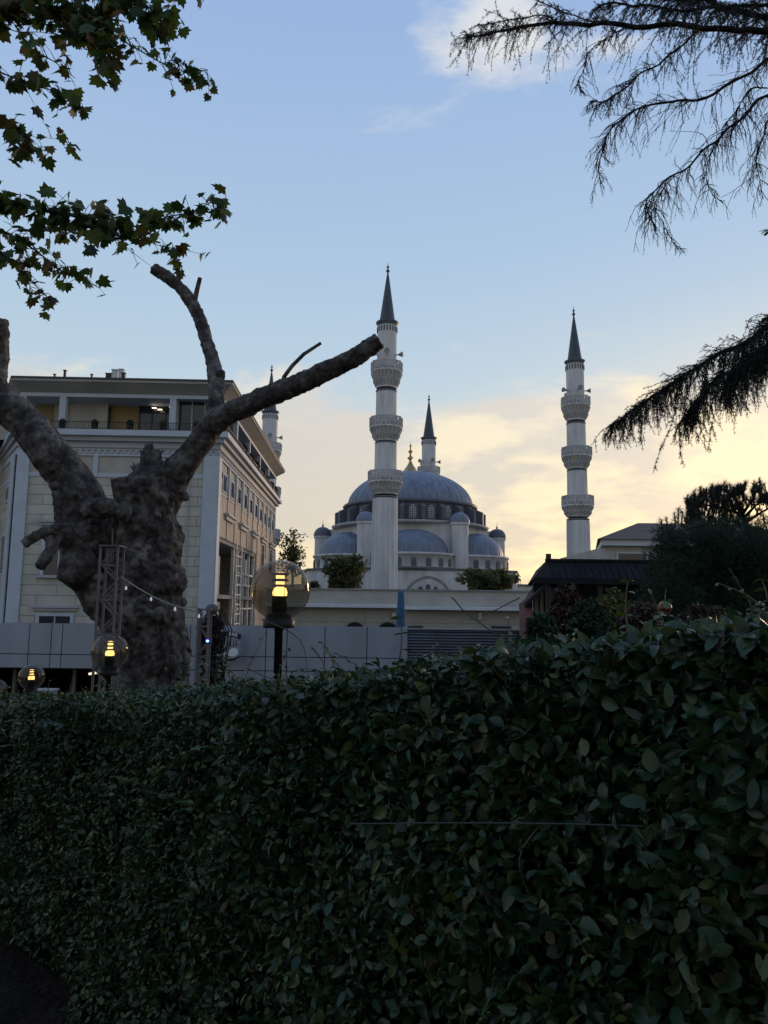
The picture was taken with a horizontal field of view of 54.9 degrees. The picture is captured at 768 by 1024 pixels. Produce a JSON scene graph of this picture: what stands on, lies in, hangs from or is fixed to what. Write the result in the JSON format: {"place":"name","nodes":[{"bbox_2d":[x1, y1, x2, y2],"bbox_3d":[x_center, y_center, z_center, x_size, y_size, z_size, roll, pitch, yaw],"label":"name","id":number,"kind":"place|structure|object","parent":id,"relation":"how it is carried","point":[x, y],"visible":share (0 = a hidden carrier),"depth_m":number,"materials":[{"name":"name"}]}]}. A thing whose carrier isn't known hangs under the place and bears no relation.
{"place":"outdoors","nodes":[
{"label":"outdoors","id":0,"kind":"place"},
{"bbox_2d":[0,368,284,625],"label":"ornate building","id":1,"kind":"structure","parent":0,"point":[232,501],"depth_m":50.65,"materials":[{"name":"paint"}]},
{"bbox_2d":[0,533,4,575],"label":"window","id":2,"kind":"structure","parent":1,"relation":"in","point":[3,535],"depth_m":52.43,"materials":[{"name":"grey glass"}]},
{"bbox_2d":[5,484,8,503],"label":"window","id":3,"kind":"structure","parent":1,"relation":"in","point":[7,487],"depth_m":52.98,"materials":[{"name":"grey glass"}]},
{"bbox_2d":[35,519,61,577],"bbox_3d":[-21.837,2.464,49.596,2.917,3.898,0.317,1,-7,-2],"label":"window","id":4,"kind":"structure","parent":1,"relation":"in","point":[52,570],"depth_m":49.59,"materials":[{"name":"grey glass"}]},
{"bbox_2d":[30,605,78,622],"bbox_3d":[-21.902,7.927,48.910,3.054,3.484,0.317,1,-7,-2],"label":"window","id":5,"kind":"structure","parent":1,"relation":"in","point":[40,617],"depth_m":49.10,"materials":[{"name":"white glass"}]},
{"bbox_2d":[58,418,66,427],"bbox_3d":[-22.005,-6.011,50.567,0.527,0.796,0.555,1,-7,0],"label":"potted plant","id":6,"kind":"object","parent":1,"relation":"on","point":[60,422],"visible":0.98,"depth_m":50.39,"materials":[{"name":"green plant"}]},
{"bbox_2d":[91,419,98,427],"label":"potted plant","id":7,"kind":"object","parent":1,"relation":"on","point":[93,425],"visible":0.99,"depth_m":50.48,"materials":[{"name":"green plant"}]},
{"bbox_2d":[126,420,132,429],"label":"potted plant","id":8,"kind":"object","parent":1,"relation":"on","point":[130,426],"visible":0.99,"depth_m":50.53,"materials":[{"name":"green plant"}]},
{"bbox_2d":[160,420,165,428],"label":"potted plant","id":9,"kind":"object","parent":1,"relation":"on","point":[162,425],"visible":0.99,"depth_m":50.59,"materials":[{"name":"green plant"}]},
{"bbox_2d":[222,472,226,494],"bbox_3d":[-11.387,-2.050,52.950,0.049,1.400,1.600,1,-7,-2],"label":"window","id":10,"kind":"structure","parent":1,"relation":"in","point":[224,484],"depth_m":52.68,"materials":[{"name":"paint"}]},
{"bbox_2d":[230,479,234,500],"bbox_3d":[-11.494,-1.660,56.076,0.049,1.400,1.600,1,-7,-2],"label":"window","id":11,"kind":"structure","parent":1,"relation":"in","point":[232,488],"depth_m":55.90,"materials":[{"name":"glass"}]},
{"bbox_2d":[233,544,242,624],"bbox_3d":[-11.514,7.086,57.955,0.120,8.893,2.580,1,-7,-2],"label":"ladder","id":12,"kind":"object","parent":1,"relation":"in","point":[239,585],"visible":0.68,"depth_m":57.56,"materials":[{"name":"white metal"}]},
{"bbox_2d":[237,486,240,505],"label":"window","id":13,"kind":"structure","parent":1,"relation":"in","point":[239,489],"depth_m":59.06,"materials":[{"name":"glass"}]},
{"bbox_2d":[242,444,247,454],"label":"potted plant","id":14,"kind":"object","parent":1,"relation":"on","point":[245,447],"visible":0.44,"depth_m":59.44,"materials":[{"name":"green plant"}]},
{"bbox_2d":[244,492,246,510],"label":"window","id":15,"kind":"structure","parent":1,"relation":"in","point":[245,495],"depth_m":62.14,"materials":[{"name":"glass"}]},
{"bbox_2d":[244,560,246,584],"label":"bay window","id":16,"kind":"structure","parent":1,"relation":"in","point":[245,560],"depth_m":66.86,"materials":[{"name":"grey glass"}]},
{"bbox_2d":[249,498,252,514],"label":"window","id":17,"kind":"structure","parent":1,"relation":"in","point":[251,501],"depth_m":65.47,"materials":[{"name":"glass"}]},
{"bbox_2d":[255,502,257,518],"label":"window","id":18,"kind":"structure","parent":1,"relation":"in","point":[256,505],"depth_m":68.60,"materials":[{"name":"paint"}]},
{"bbox_2d":[259,507,261,522],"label":"window","id":19,"kind":"structure","parent":1,"relation":"in","point":[260,520],"depth_m":71.36,"materials":[{"name":"glass"}]},
{"bbox_2d":[260,543,264,571],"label":"window","id":20,"kind":"structure","parent":1,"relation":"in","point":[262,545],"depth_m":73.22,"materials":[{"name":"glass"}]},
{"bbox_2d":[269,549,271,573],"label":"window","id":21,"kind":"structure","parent":1,"relation":"in","point":[270,561],"depth_m":79.67,"materials":[{"name":"glass"}]},
{"bbox_2d":[0,622,401,694],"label":"fence","id":22,"kind":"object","parent":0,"point":[59,655],"depth_m":21.68,"materials":[{"name":"grey metal"}]},
{"bbox_2d":[0,0,767,584],"label":"sky","id":23,"kind":"structure","parent":0,"point":[347,142],"materials":[{"name":"blue"}]},
{"bbox_2d":[264,587,532,628],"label":"building","id":24,"kind":"structure","parent":0,"point":[349,607],"depth_m":45.53,"materials":[{"name":"concrete"}]},
{"bbox_2d":[346,621,363,626],"bbox_3d":[-1.805,8.239,45.294,1.200,3.083,0.059,1,-7,0],"label":"arched window","id":25,"kind":"structure","parent":24,"relation":"in","point":[354,623],"depth_m":45.43,"materials":[{"name":"glass"}]},
{"bbox_2d":[378,621,396,626],"bbox_3d":[0.227,8.252,45.295,1.300,3.107,0.059,1,-7,0],"label":"arched window","id":26,"kind":"structure","parent":24,"relation":"in","point":[386,623],"depth_m":45.43,"materials":[{"name":"glass"}]},
{"bbox_2d":[407,625,423,627],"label":"window","id":27,"kind":"structure","parent":24,"relation":"in","point":[408,626],"depth_m":45.42,"materials":[{"name":"glass"}]},
{"bbox_2d":[490,625,511,628],"bbox_3d":[7.199,7.557,45.393,1.356,1.200,0.059,1,-7,0],"label":"window","id":28,"kind":"structure","parent":24,"relation":"in","point":[491,626],"depth_m":45.43,"materials":[{"name":"glass"}]},
{"bbox_2d":[560,523,767,588],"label":"beige house","id":29,"kind":"structure","parent":0,"point":[628,543],"depth_m":44.11,"materials":[{"name":"paint"}]},
{"bbox_2d":[616,552,647,559],"bbox_3d":[14.775,3.081,43.929,1.870,1.338,0.098,1,-7,0],"label":"window","id":30,"kind":"structure","parent":29,"relation":"in","point":[619,555],"depth_m":43.94,"materials":[{"name":"grey glass"}]},
{"bbox_3d":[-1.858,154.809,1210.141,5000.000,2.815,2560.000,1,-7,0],"label":"ground","id":31,"kind":"structure","parent":0,"visible":0},
{"bbox_2d":[18,669,37,693],"bbox_3d":[-7.022,4.298,14.568,0.499,2.550,0.499,-4,-8,32],"label":"globe lamp","id":32,"kind":"object","parent":31,"relation":"on","point":[30,688],"visible":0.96,"depth_m":14.63,"materials":[{"name":"black metal"}]},
{"bbox_2d":[36,688,59,694],"bbox_3d":[-7.483,4.796,16.193,0.460,1.791,0.410,1,-7,0],"label":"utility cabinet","id":33,"kind":"object","parent":31,"relation":"on","point":[53,690],"visible":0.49,"depth_m":16.23,"materials":[{"name":"metal"}]},
{"bbox_2d":[0,898,110,1023],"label":"soil bed","id":34,"kind":"object","parent":31,"relation":"on","point":[32,991],"visible":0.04,"depth_m":2.98,"materials":[{"name":"brown soil"}]},
{"bbox_2d":[0,0,232,321],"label":"plane tree","id":35,"kind":"object","parent":34,"relation":"on","point":[86,26],"visible":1,"depth_m":7.06,"materials":[{"name":"green plant"}]},
{"bbox_2d":[0,568,767,1023],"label":"hedge","id":36,"kind":"object","parent":34,"relation":"on","point":[186,852],"visible":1,"depth_m":1.38,"materials":[{"name":"green plant"}]},
{"bbox_2d":[350,822,767,835],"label":"garden wire","id":37,"kind":"object","parent":36,"relation":"attached to","point":[677,828],"visible":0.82,"depth_m":1.14,"materials":[{"name":"grey metal"}]},
{"bbox_2d":[658,588,671,614],"bbox_3d":[1.736,0.554,4.569,0.084,0.162,0.084,1,-7,0],"label":"ornament ball","id":38,"kind":"object","parent":36,"relation":"hanging from","point":[664,609],"visible":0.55,"depth_m":4.54,"materials":[{"name":"red metal"}]},
{"bbox_2d":[90,641,118,691],"bbox_3d":[-3.759,2.932,9.977,0.499,2.550,0.499,5,-8,-28],"label":"globe lamp","id":39,"kind":"object","parent":31,"relation":"on","point":[109,670],"visible":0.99,"depth_m":10.03,"materials":[{"name":"black metal"}]},
{"bbox_2d":[91,545,125,692],"bbox_3d":[-4.438,2.485,11.776,0.336,3.909,0.336,1,-7,0],"label":"lattice post","id":40,"kind":"object","parent":31,"relation":"on","point":[113,613],"visible":0.42,"depth_m":11.86,"materials":[{"name":"metal"}]},
{"bbox_2d":[121,576,202,617],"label":"string lights","id":41,"kind":"object","parent":40,"relation":"hanging from","point":[199,612],"visible":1,"depth_m":11.69,"materials":[{"name":"white"}]},
{"bbox_2d":[0,263,382,692],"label":"plane tree","id":42,"kind":"object","parent":31,"relation":"on","point":[140,513],"visible":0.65,"depth_m":13.57,"materials":[{"name":"brown plant"}]},
{"bbox_2d":[194,608,212,684],"bbox_3d":[-2.897,2.997,11.714,0.221,2.911,0.221,1,-7,0],"label":"lattice post","id":43,"kind":"object","parent":31,"relation":"on","point":[199,632],"visible":0.37,"depth_m":11.79,"materials":[{"name":"grey metal"}]},
{"bbox_2d":[205,638,211,643],"bbox_3d":[-2.755,2.018,11.568,0.100,0.080,0.114,1,-7,0],"label":"led light","id":44,"kind":"object","parent":43,"relation":"attached to","point":[208,640],"visible":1,"depth_m":11.57,"materials":[{"name":"blue"}]},
{"bbox_2d":[206,604,218,617],"bbox_3d":[-2.835,3.337,11.848,0.220,3.700,0.226,1,-7,0],"label":"floodlight","id":45,"kind":"object","parent":31,"relation":"on","point":[214,607],"visible":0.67,"depth_m":12.04,"materials":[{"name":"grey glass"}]},
{"bbox_2d":[196,609,231,685],"bbox_3d":[-2.820,3.317,12.071,0.586,3.454,0.427,1,-7,0],"label":"dry vine","id":46,"kind":"object","parent":31,"relation":"on","point":[218,637],"visible":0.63,"depth_m":12.14,"materials":[{"name":"brown plant"}]},
{"bbox_2d":[262,366,282,587],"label":"minaret","id":47,"kind":"object","parent":31,"relation":"on","point":[270,422],"visible":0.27,"depth_m":137.69,"materials":[{"name":"stone"}]},
{"bbox_2d":[262,414,277,419],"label":"slit windows","id":48,"kind":"structure","parent":47,"relation":"in","point":[265,416],"depth_m":137.99,"materials":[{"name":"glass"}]},
{"bbox_2d":[249,572,308,679],"bbox_3d":[-0.874,1.664,5.998,0.499,2.550,0.499,1,-7,0],"label":"globe lamp","id":49,"kind":"object","parent":31,"relation":"on","point":[279,615],"visible":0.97,"depth_m":6.05,"materials":[{"name":"black metal"}]},
{"bbox_2d":[275,527,307,587],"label":"tree","id":50,"kind":"object","parent":31,"relation":"on","point":[292,553],"visible":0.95,"depth_m":69.72,"materials":[{"name":"green plant"}]},
{"bbox_2d":[303,580,333,587],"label":"tree","id":51,"kind":"object","parent":31,"relation":"on","point":[312,584],"visible":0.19,"depth_m":79.07,"materials":[{"name":"green plant"}]},
{"bbox_2d":[321,553,368,588],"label":"tree","id":52,"kind":"object","parent":31,"relation":"on","point":[342,571],"visible":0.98,"depth_m":73.81,"materials":[{"name":"green plant"}]},
{"bbox_2d":[368,266,402,588],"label":"minaret","id":53,"kind":"object","parent":31,"relation":"on","point":[385,482],"visible":0.93,"depth_m":105.44,"materials":[{"name":"stone"}]},
{"bbox_2d":[377,324,397,333],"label":"slit windows","id":54,"kind":"structure","parent":53,"relation":"in","point":[396,329],"depth_m":108.02,"materials":[{"name":"glass"}]},
{"bbox_2d":[397,590,404,626],"bbox_3d":[0.884,6.777,39.465,0.700,5.197,0.700,1,-7,0],"label":"parasol","id":55,"kind":"object","parent":31,"relation":"on","point":[400,608],"visible":0.63,"depth_m":39.54,"materials":[{"name":"blue fabric"}]},
{"bbox_2d":[285,442,532,590],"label":"mosque","id":56,"kind":"structure","parent":31,"relation":"on","point":[445,535],"depth_m":124.12,"materials":[{"name":"stone"}]},
{"bbox_2d":[409,504,415,517],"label":"drum window","id":57,"kind":"structure","parent":56,"relation":"in","point":[412,509],"depth_m":124.76,"materials":[{"name":"glass"}]},
{"bbox_2d":[427,505,434,517],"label":"drum window","id":58,"kind":"structure","parent":56,"relation":"in","point":[431,510],"depth_m":125.19,"materials":[{"name":"glass"}]},
{"bbox_2d":[446,506,450,518],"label":"drum window","id":59,"kind":"structure","parent":56,"relation":"in","point":[448,511],"depth_m":126.44,"materials":[{"name":"glass"}]},
{"bbox_2d":[417,396,440,474],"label":"minaret","id":60,"kind":"object","parent":31,"relation":"on","point":[427,462],"visible":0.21,"depth_m":150.63,"materials":[{"name":"stone"}]},
{"bbox_2d":[421,440,435,444],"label":"slit windows","id":61,"kind":"structure","parent":60,"relation":"in","point":[434,442],"depth_m":150.78,"materials":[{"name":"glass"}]},
{"bbox_2d":[402,627,519,663],"bbox_3d":[2.319,5.267,21.475,3.609,3.751,0.180,1,-7,0],"label":"louvre screen","id":62,"kind":"object","parent":31,"relation":"on","point":[418,642],"visible":0.13,"depth_m":21.64,"materials":[{"name":"metal"}]},
{"bbox_2d":[452,567,520,589],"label":"tree","id":63,"kind":"object","parent":31,"relation":"on","point":[492,579],"visible":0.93,"depth_m":76.33,"materials":[{"name":"green plant"}]},
{"bbox_2d":[523,611,560,643],"bbox_3d":[1.044,1.581,4.846,0.249,1.844,0.241,1,-7,0],"label":"shrub","id":64,"kind":"object","parent":31,"relation":"on","point":[539,624],"visible":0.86,"depth_m":4.89,"materials":[{"name":"green plant"}]},
{"bbox_2d":[547,583,582,639],"bbox_3d":[1.445,1.685,5.841,0.299,2.245,0.292,1,-7,0],"label":"shrub","id":65,"kind":"object","parent":31,"relation":"on","point":[564,602],"visible":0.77,"depth_m":5.90,"materials":[{"name":"red plant"}]},
{"bbox_2d":[561,306,593,555],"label":"minaret","id":66,"kind":"object","parent":31,"relation":"on","point":[577,503],"visible":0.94,"depth_m":117.89,"materials":[{"name":"stone"}]},
{"bbox_2d":[565,363,584,370],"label":"slit windows","id":67,"kind":"structure","parent":66,"relation":"in","point":[583,366],"depth_m":119.76,"materials":[{"name":"glass"}]},
{"bbox_2d":[565,596,612,640],"bbox_3d":[1.493,1.636,5.346,0.359,2.045,0.345,1,-7,0],"label":"shrub","id":68,"kind":"object","parent":31,"relation":"on","point":[589,618],"visible":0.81,"depth_m":5.36,"materials":[{"name":"green plant"}]},
{"bbox_2d":[519,559,695,646],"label":"pavilion","id":69,"kind":"structure","parent":31,"relation":"on","point":[594,578],"depth_m":17.85,"materials":[{"name":"brown wood"}]},
{"bbox_2d":[449,0,767,472],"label":"cedar tree","id":70,"kind":"object","parent":31,"relation":"on","point":[746,366],"visible":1,"depth_m":8.76,"materials":[{"name":"green plant"}]},
{"bbox_2d":[596,586,630,630],"bbox_3d":[1.994,1.803,6.335,0.370,2.322,0.354,1,-7,0],"label":"shrub","id":71,"kind":"object","parent":31,"relation":"on","point":[611,599],"visible":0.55,"depth_m":6.37,"materials":[{"name":"green plant"}]},
{"bbox_2d":[614,598,661,631],"bbox_3d":[1.980,1.709,5.631,0.373,2.088,0.376,1,-7,0],"label":"shrub","id":72,"kind":"object","parent":31,"relation":"on","point":[640,611],"visible":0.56,"depth_m":5.67,"materials":[{"name":"red plant"}]},
{"bbox_2d":[634,511,767,630],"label":"conifer bush","id":73,"kind":"object","parent":31,"relation":"on","point":[742,554],"visible":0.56,"depth_m":8.80,"materials":[{"name":"green plant"}]},
{"bbox_2d":[677,601,727,624],"bbox_3d":[2.148,1.555,4.855,0.340,1.925,0.346,1,-7,0],"label":"shrub","id":74,"kind":"object","parent":31,"relation":"on","point":[694,610],"visible":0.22,"depth_m":4.90,"materials":[{"name":"red plant"}]},
{"bbox_2d":[658,476,767,531],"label":"pine tree","id":75,"kind":"object","parent":31,"relation":"on","point":[697,504],"visible":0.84,"depth_m":10.90,"materials":[{"name":"green plant"}]},
{"bbox_3d":[-4.659,5.098,21.123,0.125,1.651,0.052,1,-7,0],"label":"sign post","id":76,"kind":"object","parent":31,"relation":"on","visible":0},
{"bbox_2d":[218,629,241,662],"bbox_3d":[-4.527,3.859,21.291,0.833,0.964,0.076,1,-7,0],"label":"bar sign","id":77,"kind":"object","parent":76,"relation":"attached to","point":[234,654],"visible":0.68,"depth_m":21.28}
]}

